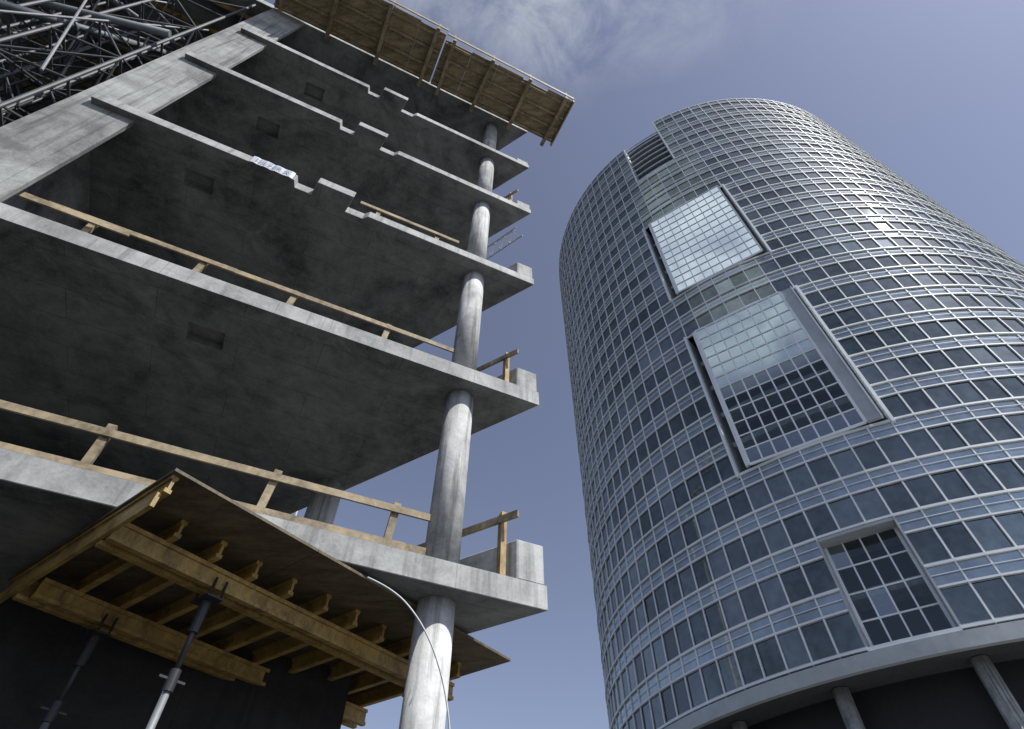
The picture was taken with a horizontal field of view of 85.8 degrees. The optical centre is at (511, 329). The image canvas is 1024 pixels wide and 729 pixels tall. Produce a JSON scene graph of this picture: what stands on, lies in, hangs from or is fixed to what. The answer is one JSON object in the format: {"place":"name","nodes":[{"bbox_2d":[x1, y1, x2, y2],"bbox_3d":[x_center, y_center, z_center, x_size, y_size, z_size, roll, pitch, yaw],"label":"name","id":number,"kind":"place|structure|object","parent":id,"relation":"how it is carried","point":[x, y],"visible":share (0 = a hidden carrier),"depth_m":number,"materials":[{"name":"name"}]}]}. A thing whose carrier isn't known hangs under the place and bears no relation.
{"place":"outdoors","nodes":[
{"label":"outdoors","id":0,"kind":"place"},
{"bbox_2d":[264,0,1023,728],"label":"sky","id":1,"kind":"structure","parent":0,"point":[932,90],"materials":[{"name":"blue"}]},
{"label":"ground","id":2,"kind":"structure","parent":0,"visible":0},
{"bbox_2d":[0,56,108,119],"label":"shoring tower","id":3,"kind":"structure","parent":2,"relation":"on","point":[23,114],"depth_m":17.75,"materials":[{"name":"metal"}]},
{"bbox_2d":[0,0,109,89],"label":"shoring tower","id":4,"kind":"structure","parent":2,"relation":"on","point":[21,79],"depth_m":16.47,"materials":[{"name":"metal"}]},
{"bbox_2d":[39,614,118,728],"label":"steel prop","id":5,"kind":"object","parent":2,"relation":"on","point":[94,637],"visible":0.96,"depth_m":5.88,"materials":[{"name":"metal"}]},
{"bbox_2d":[0,19,179,123],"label":"shoring tower","id":6,"kind":"structure","parent":2,"relation":"on","point":[3,61],"depth_m":15.32,"materials":[{"name":"metal"}]},
{"bbox_2d":[0,0,181,78],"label":"shoring tower","id":7,"kind":"structure","parent":2,"relation":"on","point":[8,26],"depth_m":13.64,"materials":[{"name":"metal"}]},
{"bbox_2d":[0,0,255,126],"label":"shoring tower","id":8,"kind":"structure","parent":2,"relation":"on","point":[67,81],"depth_m":12.61,"materials":[{"name":"metal"}]},
{"bbox_2d":[0,0,171,54],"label":"steel pipe","id":9,"kind":"object","parent":8,"relation":"attached to","point":[6,5],"visible":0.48,"depth_m":13.23,"materials":[{"name":"metal"}]},
{"bbox_2d":[10,0,170,37],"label":"steel pipe","id":10,"kind":"object","parent":8,"relation":"attached to","point":[118,21],"visible":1,"depth_m":13.02,"materials":[{"name":"metal"}]},
{"bbox_2d":[0,10,208,30],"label":"scaffold tube","id":11,"kind":"object","parent":8,"relation":"attached to","point":[57,16],"visible":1,"depth_m":12.16,"materials":[{"name":"metal"}]},
{"bbox_2d":[146,577,228,728],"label":"steel prop","id":12,"kind":"object","parent":2,"relation":"on","point":[205,602],"visible":0.98,"depth_m":5.24,"materials":[{"name":"metal"}]},
{"bbox_2d":[0,0,547,728],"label":"concrete building","id":13,"kind":"structure","parent":2,"relation":"on","point":[124,334],"depth_m":9.96,"materials":[{"name":"concrete"}]},
{"bbox_2d":[39,0,87,70],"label":"scaffold tube","id":14,"kind":"object","parent":13,"relation":"attached to","point":[54,49],"visible":1,"depth_m":11.12,"materials":[{"name":"metal"}]},
{"bbox_2d":[0,399,431,554],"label":"timber guardrail","id":15,"kind":"object","parent":13,"relation":"on","point":[108,432],"visible":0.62,"depth_m":6.75,"materials":[{"name":"wood"}]},
{"bbox_2d":[15,191,454,352],"bbox_3d":[-5.765,-1.188,8.774,10.559,0.998,0.402,23,-55,-16],"label":"timber guardrail","id":16,"kind":"object","parent":13,"relation":"on","point":[92,225],"visible":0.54,"depth_m":9.27,"materials":[{"name":"wood"}]},
{"bbox_2d":[0,468,510,728],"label":"slab table formwork","id":17,"kind":"object","parent":13,"relation":"attached to","point":[146,564],"visible":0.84,"depth_m":6.24,"materials":[{"name":"brown wood"}]},
{"bbox_2d":[250,156,295,177],"bbox_3d":[-4.826,-3.282,11.155,0.840,0.255,0.041,21,-55,-15],"label":"banner","id":18,"kind":"object","parent":13,"relation":"attached to","point":[272,166],"visible":1,"depth_m":11.16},
{"bbox_2d":[274,0,448,86],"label":"formwork platform","id":19,"kind":"structure","parent":13,"relation":"on","point":[401,39],"depth_m":18.99,"materials":[{"name":"brown wood"}]},
{"bbox_2d":[367,577,449,728],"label":"hose","id":20,"kind":"object","parent":13,"relation":"hanging from","point":[405,602],"visible":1,"depth_m":5.87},
{"bbox_2d":[360,201,458,243],"bbox_3d":[-2.363,-2.260,12.591,2.390,0.814,0.120,21,-55,-15],"label":"timber guardrail","id":21,"kind":"object","parent":13,"relation":"on","point":[380,211],"visible":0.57,"depth_m":12.75,"materials":[{"name":"wood"}]},
{"bbox_2d":[416,509,518,574],"bbox_3d":[-0.855,3.256,7.693,2.302,0.951,0.158,-27,-57,20],"label":"timber end rail","id":22,"kind":"object","parent":13,"relation":"on","point":[501,519],"visible":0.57,"depth_m":7.57,"materials":[{"name":"wood"}]},
{"bbox_2d":[476,349,518,381],"bbox_3d":[-0.575,0.981,10.362,1.702,0.862,0.158,-27,-57,20],"label":"timber end rail","id":23,"kind":"object","parent":13,"relation":"on","point":[505,358],"visible":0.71,"depth_m":10.32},
{"bbox_2d":[430,33,573,146],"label":"formwork platform","id":24,"kind":"structure","parent":13,"relation":"attached to","point":[510,97],"depth_m":20.17,"materials":[{"name":"brown wood"}]},
{"label":"pavement","id":25,"kind":"structure","parent":0,"visible":0},
{"bbox_2d":[559,98,1023,728],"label":"glass tower","id":26,"kind":"structure","parent":25,"relation":"on","point":[795,342],"depth_m":47.77,"materials":[{"name":"glass"}]},
{"bbox_2d":[650,693,663,728],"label":"window","id":27,"kind":"structure","parent":26,"relation":"in","point":[655,703],"depth_m":42.78,"materials":[{"name":"glass"}]},
{"bbox_2d":[651,636,665,669],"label":"window","id":28,"kind":"structure","parent":26,"relation":"in","point":[657,646],"depth_m":44.67,"materials":[{"name":"glass"}]},
{"bbox_2d":[654,583,668,614],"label":"window","id":29,"kind":"structure","parent":26,"relation":"in","point":[659,593],"depth_m":46.56,"materials":[{"name":"glass"}]},
{"bbox_2d":[660,685,676,722],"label":"window","id":30,"kind":"structure","parent":26,"relation":"in","point":[668,705],"depth_m":41.83,"materials":[{"name":"glass"}]},
{"bbox_2d":[662,627,678,661],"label":"window","id":31,"kind":"structure","parent":26,"relation":"in","point":[671,649],"depth_m":43.72,"materials":[{"name":"glass"}]},
{"bbox_2d":[665,574,681,605],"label":"window","id":32,"kind":"structure","parent":26,"relation":"in","point":[672,585],"depth_m":45.65,"materials":[{"name":"glass"}]},
{"bbox_2d":[668,526,685,555],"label":"window","id":33,"kind":"structure","parent":26,"relation":"in","point":[677,543],"depth_m":47.58,"materials":[{"name":"glass"}]},
{"bbox_2d":[672,482,689,508],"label":"window","id":34,"kind":"structure","parent":26,"relation":"in","point":[681,497],"depth_m":49.60,"materials":[{"name":"glass"}]},
{"bbox_2d":[672,677,690,715],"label":"window","id":35,"kind":"structure","parent":26,"relation":"in","point":[679,687],"depth_m":40.87,"materials":[{"name":"glass"}]},
{"bbox_2d":[674,618,692,653],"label":"window","id":36,"kind":"structure","parent":26,"relation":"in","point":[684,639],"depth_m":42.78,"materials":[{"name":"glass"}]},
{"bbox_2d":[678,565,696,597],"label":"window","id":37,"kind":"structure","parent":26,"relation":"in","point":[687,583],"depth_m":44.75,"materials":[{"name":"glass"}]},
{"bbox_2d":[681,517,699,545],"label":"window","id":38,"kind":"structure","parent":26,"relation":"in","point":[690,529],"depth_m":46.72,"materials":[{"name":"glass"}]},
{"bbox_2d":[685,472,704,499],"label":"window","id":39,"kind":"structure","parent":26,"relation":"in","point":[695,487],"depth_m":48.74,"materials":[{"name":"glass"}]},
{"bbox_2d":[685,669,705,707],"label":"window","id":40,"kind":"structure","parent":26,"relation":"in","point":[697,697],"depth_m":39.93,"materials":[{"name":"glass"}]},
{"bbox_2d":[688,610,708,644],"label":"window","id":41,"kind":"structure","parent":26,"relation":"in","point":[698,627],"depth_m":41.88,"materials":[{"name":"glass"}]},
{"bbox_2d":[690,432,708,456],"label":"window","id":42,"kind":"structure","parent":26,"relation":"in","point":[699,444],"depth_m":50.78,"materials":[{"name":"glass"}]},
{"bbox_2d":[692,556,712,588],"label":"window","id":43,"kind":"structure","parent":26,"relation":"in","point":[701,569],"depth_m":43.86,"materials":[{"name":"glass"}]},
{"bbox_2d":[695,507,716,536],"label":"window","id":44,"kind":"structure","parent":26,"relation":"in","point":[705,520],"depth_m":45.88,"materials":[{"name":"glass"}]},
{"bbox_2d":[645,185,768,299],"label":"bay window","id":45,"kind":"structure","parent":26,"relation":"in","point":[707,235],"depth_m":69.34,"materials":[{"name":"glass"}]},
{"bbox_2d":[700,463,720,489],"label":"window","id":46,"kind":"structure","parent":26,"relation":"in","point":[710,477],"depth_m":47.93,"materials":[{"name":"glass"}]},
{"bbox_2d":[700,661,723,700],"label":"window","id":47,"kind":"structure","parent":26,"relation":"in","point":[710,675],"depth_m":39.03,"materials":[{"name":"glass"}]},
{"bbox_2d":[703,601,726,636],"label":"window","id":48,"kind":"structure","parent":26,"relation":"in","point":[713,613],"depth_m":41.02,"materials":[{"name":"glass"}]},
{"bbox_2d":[707,547,729,579],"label":"window","id":49,"kind":"structure","parent":26,"relation":"in","point":[718,563],"depth_m":43.02,"materials":[{"name":"glass"}]},
{"bbox_2d":[711,498,733,527],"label":"window","id":50,"kind":"structure","parent":26,"relation":"in","point":[721,510],"depth_m":45.06,"materials":[{"name":"glass"}]},
{"bbox_2d":[715,456,734,480],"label":"window","id":51,"kind":"structure","parent":26,"relation":"in","point":[724,466],"depth_m":47.21,"materials":[{"name":"glass"}]},
{"bbox_2d":[717,653,742,692],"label":"window","id":52,"kind":"structure","parent":26,"relation":"in","point":[730,675],"depth_m":38.14,"materials":[{"name":"glass"}]},
{"bbox_2d":[720,592,745,628],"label":"window","id":53,"kind":"structure","parent":26,"relation":"in","point":[731,606],"depth_m":40.16,"materials":[{"name":"glass"}]},
{"bbox_2d":[724,538,748,570],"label":"window","id":54,"kind":"structure","parent":26,"relation":"in","point":[735,551],"depth_m":42.21,"materials":[{"name":"glass"}]},
{"bbox_2d":[728,489,752,518],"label":"window","id":55,"kind":"structure","parent":26,"relation":"in","point":[739,502],"depth_m":44.31,"materials":[{"name":"glass"}]},
{"bbox_2d":[735,644,763,684],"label":"window","id":56,"kind":"structure","parent":26,"relation":"in","point":[747,658],"depth_m":37.29,"materials":[{"name":"glass"}]},
{"bbox_2d":[738,584,766,619],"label":"window","id":57,"kind":"structure","parent":26,"relation":"in","point":[750,597],"depth_m":39.34,"materials":[{"name":"glass"}]},
{"bbox_2d":[742,529,768,561],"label":"window","id":58,"kind":"structure","parent":26,"relation":"in","point":[754,542],"depth_m":41.43,"materials":[{"name":"glass"}]},
{"bbox_2d":[746,480,772,509],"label":"window","id":59,"kind":"structure","parent":26,"relation":"in","point":[759,496],"depth_m":43.54,"materials":[{"name":"glass"}]},
{"bbox_2d":[755,636,786,676],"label":"window","id":60,"kind":"structure","parent":26,"relation":"in","point":[768,650],"depth_m":36.49,"materials":[{"name":"glass"}]},
{"bbox_2d":[758,575,788,611],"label":"window","id":61,"kind":"structure","parent":26,"relation":"in","point":[773,594],"depth_m":38.57,"materials":[{"name":"glass"}]},
{"bbox_2d":[761,520,790,553],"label":"window","id":62,"kind":"structure","parent":26,"relation":"in","point":[775,535],"depth_m":40.69,"materials":[{"name":"glass"}]},
{"bbox_2d":[765,472,793,501],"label":"window","id":63,"kind":"structure","parent":26,"relation":"in","point":[779,487],"depth_m":42.84,"materials":[{"name":"glass"}]},
{"bbox_2d":[687,286,888,472],"bbox_3d":[24.433,4.848,51.290,11.121,18.104,9.491,1,-52,0],"label":"bay window","id":64,"kind":"structure","parent":26,"relation":"in","point":[777,335],"depth_m":50.59,"materials":[{"name":"glass"}]},
{"bbox_2d":[776,628,810,669],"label":"window","id":65,"kind":"structure","parent":26,"relation":"in","point":[793,648],"depth_m":35.71,"materials":[{"name":"glass"}]},
{"bbox_2d":[779,566,812,603],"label":"window","id":66,"kind":"structure","parent":26,"relation":"in","point":[794,582],"depth_m":37.84,"materials":[{"name":"glass"}]},
{"bbox_2d":[782,512,813,544],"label":"window","id":67,"kind":"structure","parent":26,"relation":"in","point":[797,527],"depth_m":40.01,"materials":[{"name":"glass"}]},
{"bbox_2d":[785,463,815,492],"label":"window","id":68,"kind":"structure","parent":26,"relation":"in","point":[800,478],"depth_m":42.20,"materials":[{"name":"glass"}]},
{"bbox_2d":[800,619,837,661],"bbox_3d":[19.424,19.748,34.963,1.675,2.240,0.084,-36,-61,25],"label":"window","id":69,"kind":"structure","parent":26,"relation":"in","point":[819,643],"depth_m":34.98,"materials":[{"name":"glass"}]},
{"bbox_2d":[802,558,836,594],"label":"window","id":70,"kind":"structure","parent":26,"relation":"in","point":[820,579],"depth_m":37.15,"materials":[{"name":"glass"}]},
{"bbox_2d":[804,503,837,536],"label":"window","id":71,"kind":"structure","parent":26,"relation":"in","point":[821,521],"depth_m":39.33,"materials":[{"name":"glass"}]},
{"bbox_2d":[807,456,839,484],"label":"window","id":72,"kind":"structure","parent":26,"relation":"in","point":[822,469],"depth_m":41.59,"materials":[{"name":"glass"}]},
{"bbox_2d":[825,612,864,653],"bbox_3d":[20.673,18.871,34.270,1.675,2.240,0.080,-34,-60,24],"label":"window","id":73,"kind":"structure","parent":26,"relation":"in","point":[845,635],"depth_m":34.29,"materials":[{"name":"glass"}]},
{"bbox_2d":[827,496,863,528],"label":"window","id":74,"kind":"structure","parent":26,"relation":"in","point":[844,510],"depth_m":38.73,"materials":[{"name":"glass"}]},
{"bbox_2d":[829,448,863,476],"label":"window","id":75,"kind":"structure","parent":26,"relation":"in","point":[846,463],"depth_m":41.02,"materials":[{"name":"glass"}]},
{"bbox_2d":[836,308,863,324],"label":"window","id":76,"kind":"structure","parent":26,"relation":"in","point":[848,316],"depth_m":50.64,"materials":[{"name":"glass"}]},
{"bbox_2d":[855,331,884,350],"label":"window","id":77,"kind":"structure","parent":26,"relation":"in","point":[869,341],"depth_m":47.79,"materials":[{"name":"glass"}]},
{"bbox_2d":[851,488,889,520],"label":"window","id":78,"kind":"structure","parent":26,"relation":"in","point":[869,502],"depth_m":38.16,"materials":[{"name":"glass"}]},
{"bbox_2d":[852,441,888,469],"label":"window","id":79,"kind":"structure","parent":26,"relation":"in","point":[869,454],"depth_m":40.49,"materials":[{"name":"glass"}]},
{"bbox_2d":[858,363,885,383],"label":"window","id":80,"kind":"structure","parent":26,"relation":"in","point":[871,373],"depth_m":45.26,"materials":[{"name":"glass"}]},
{"bbox_2d":[816,517,960,651],"bbox_3d":[24.181,16.909,35.586,5.973,7.300,5.606,1,-52,0],"label":"bay window","id":81,"kind":"structure","parent":26,"relation":"in","point":[885,533],"depth_m":36.23,"materials":[{"name":"white metal"}]},
{"bbox_2d":[875,327,906,345],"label":"window","id":82,"kind":"structure","parent":26,"relation":"in","point":[890,336],"depth_m":47.46,"materials":[{"name":"glass"}]},
{"bbox_2d":[876,358,908,379],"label":"window","id":83,"kind":"structure","parent":26,"relation":"in","point":[892,369],"depth_m":44.92,"materials":[{"name":"glass"}]},
{"bbox_2d":[876,435,914,462],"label":"window","id":84,"kind":"structure","parent":26,"relation":"in","point":[895,449],"depth_m":40.00,"materials":[{"name":"glass"}]},
{"bbox_2d":[880,394,911,416],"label":"window","id":85,"kind":"structure","parent":26,"relation":"in","point":[895,405],"depth_m":42.42,"materials":[{"name":"glass"}]},
{"bbox_2d":[877,481,917,513],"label":"window","id":86,"kind":"structure","parent":26,"relation":"in","point":[895,495],"depth_m":37.64,"materials":[{"name":"glass"}]},
{"bbox_2d":[896,324,927,340],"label":"window","id":87,"kind":"structure","parent":26,"relation":"in","point":[911,332],"depth_m":47.19,"materials":[{"name":"glass"}]},
{"bbox_2d":[898,354,932,374],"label":"window","id":88,"kind":"structure","parent":26,"relation":"in","point":[914,364],"depth_m":44.60,"materials":[{"name":"glass"}]},
{"bbox_2d":[899,389,935,412],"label":"window","id":89,"kind":"structure","parent":26,"relation":"in","point":[917,400],"depth_m":42.05,"materials":[{"name":"glass"}]},
{"bbox_2d":[901,429,940,455],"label":"window","id":90,"kind":"structure","parent":26,"relation":"in","point":[919,441],"depth_m":39.56,"materials":[{"name":"glass"}]},
{"bbox_2d":[903,475,945,506],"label":"window","id":91,"kind":"structure","parent":26,"relation":"in","point":[922,488],"depth_m":37.14,"materials":[{"name":"glass"}]},
{"bbox_2d":[906,528,951,564],"bbox_3d":[26.219,13.698,34.758,1.675,2.240,0.067,-23,-56,17],"label":"window","id":92,"kind":"structure","parent":26,"relation":"in","point":[926,543],"depth_m":34.75,"materials":[{"name":"glass"}]},
{"bbox_2d":[917,321,949,337],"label":"window","id":93,"kind":"structure","parent":26,"relation":"in","point":[932,329],"depth_m":46.95,"materials":[{"name":"glass"}]},
{"bbox_2d":[920,351,954,369],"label":"window","id":94,"kind":"structure","parent":26,"relation":"in","point":[937,360],"depth_m":44.33,"materials":[{"name":"glass"}]},
{"bbox_2d":[923,384,961,407],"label":"window","id":95,"kind":"structure","parent":26,"relation":"in","point":[941,395],"depth_m":41.75,"materials":[{"name":"glass"}]},
{"bbox_2d":[926,424,967,450],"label":"window","id":96,"kind":"structure","parent":26,"relation":"in","point":[946,436],"depth_m":39.23,"materials":[{"name":"glass"}]},
{"bbox_2d":[930,469,974,499],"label":"window","id":97,"kind":"structure","parent":26,"relation":"in","point":[950,482],"depth_m":36.74,"materials":[{"name":"glass"}]},
{"bbox_2d":[938,319,971,334],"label":"window","id":98,"kind":"structure","parent":26,"relation":"in","point":[954,327],"depth_m":46.82,"materials":[{"name":"glass"}]},
{"bbox_2d":[934,522,982,557],"bbox_3d":[27.718,13.112,34.289,1.674,2.240,0.090,-21,-55,16],"label":"window","id":99,"kind":"structure","parent":26,"relation":"in","point":[955,536],"depth_m":34.31,"materials":[{"name":"glass"}]},
{"bbox_2d":[942,348,977,366],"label":"window","id":100,"kind":"structure","parent":26,"relation":"in","point":[959,356],"depth_m":44.11,"materials":[{"name":"glass"}]},
{"bbox_2d":[939,583,991,624],"bbox_3d":[26.191,15.905,31.914,1.675,2.240,0.071,-23,-56,17],"label":"window","id":101,"kind":"structure","parent":26,"relation":"in","point":[963,601],"depth_m":31.91,"materials":[{"name":"glass"}]},
{"bbox_2d":[947,381,985,402],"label":"window","id":102,"kind":"structure","parent":26,"relation":"in","point":[967,393],"depth_m":41.47,"materials":[{"name":"glass"}]},
{"bbox_2d":[952,419,994,444],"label":"window","id":103,"kind":"structure","parent":26,"relation":"in","point":[972,431],"depth_m":38.88,"materials":[{"name":"glass"}]},
{"bbox_2d":[959,318,991,332],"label":"window","id":104,"kind":"structure","parent":26,"relation":"in","point":[975,325],"depth_m":46.71,"materials":[{"name":"glass"}]},
{"bbox_2d":[957,464,1003,494],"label":"window","id":105,"kind":"structure","parent":26,"relation":"in","point":[979,477],"depth_m":36.36,"materials":[{"name":"glass"}]},
{"bbox_2d":[964,346,1000,363],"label":"window","id":106,"kind":"structure","parent":26,"relation":"in","point":[982,354],"depth_m":43.97,"materials":[{"name":"glass"}]},
{"bbox_2d":[964,516,1014,551],"bbox_3d":[29.248,12.579,33.860,1.675,2.240,0.091,-17,-54,13],"label":"window","id":107,"kind":"structure","parent":26,"relation":"in","point":[986,530],"depth_m":33.87,"materials":[{"name":"glass"}]},
{"bbox_2d":[971,378,1010,399],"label":"window","id":108,"kind":"structure","parent":26,"relation":"in","point":[989,387],"depth_m":41.25,"materials":[{"name":"glass"}]},
{"bbox_2d":[970,577,1023,618],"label":"window","id":109,"kind":"structure","parent":26,"relation":"in","point":[995,594],"depth_m":31.44,"materials":[{"name":"glass"}]},
{"bbox_2d":[978,416,1021,440],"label":"window","id":110,"kind":"structure","parent":26,"relation":"in","point":[1000,429],"depth_m":38.61,"materials":[{"name":"glass"}]},
{"bbox_2d":[985,459,1023,488],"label":"window","id":111,"kind":"structure","parent":26,"relation":"in","point":[1007,472],"depth_m":36.11,"materials":[{"name":"glass"}]},
{"bbox_2d":[988,345,1023,361],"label":"window","id":112,"kind":"structure","parent":26,"relation":"in","point":[1006,354],"depth_m":43.83,"materials":[{"name":"glass"}]},
{"bbox_2d":[994,511,1023,545],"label":"window","id":113,"kind":"structure","parent":26,"relation":"in","point":[1012,523],"depth_m":33.79,"materials":[{"name":"glass"}]},
{"bbox_2d":[996,376,1023,396],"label":"window","id":114,"kind":"structure","parent":26,"relation":"in","point":[1013,384],"depth_m":41.23,"materials":[{"name":"glass"}]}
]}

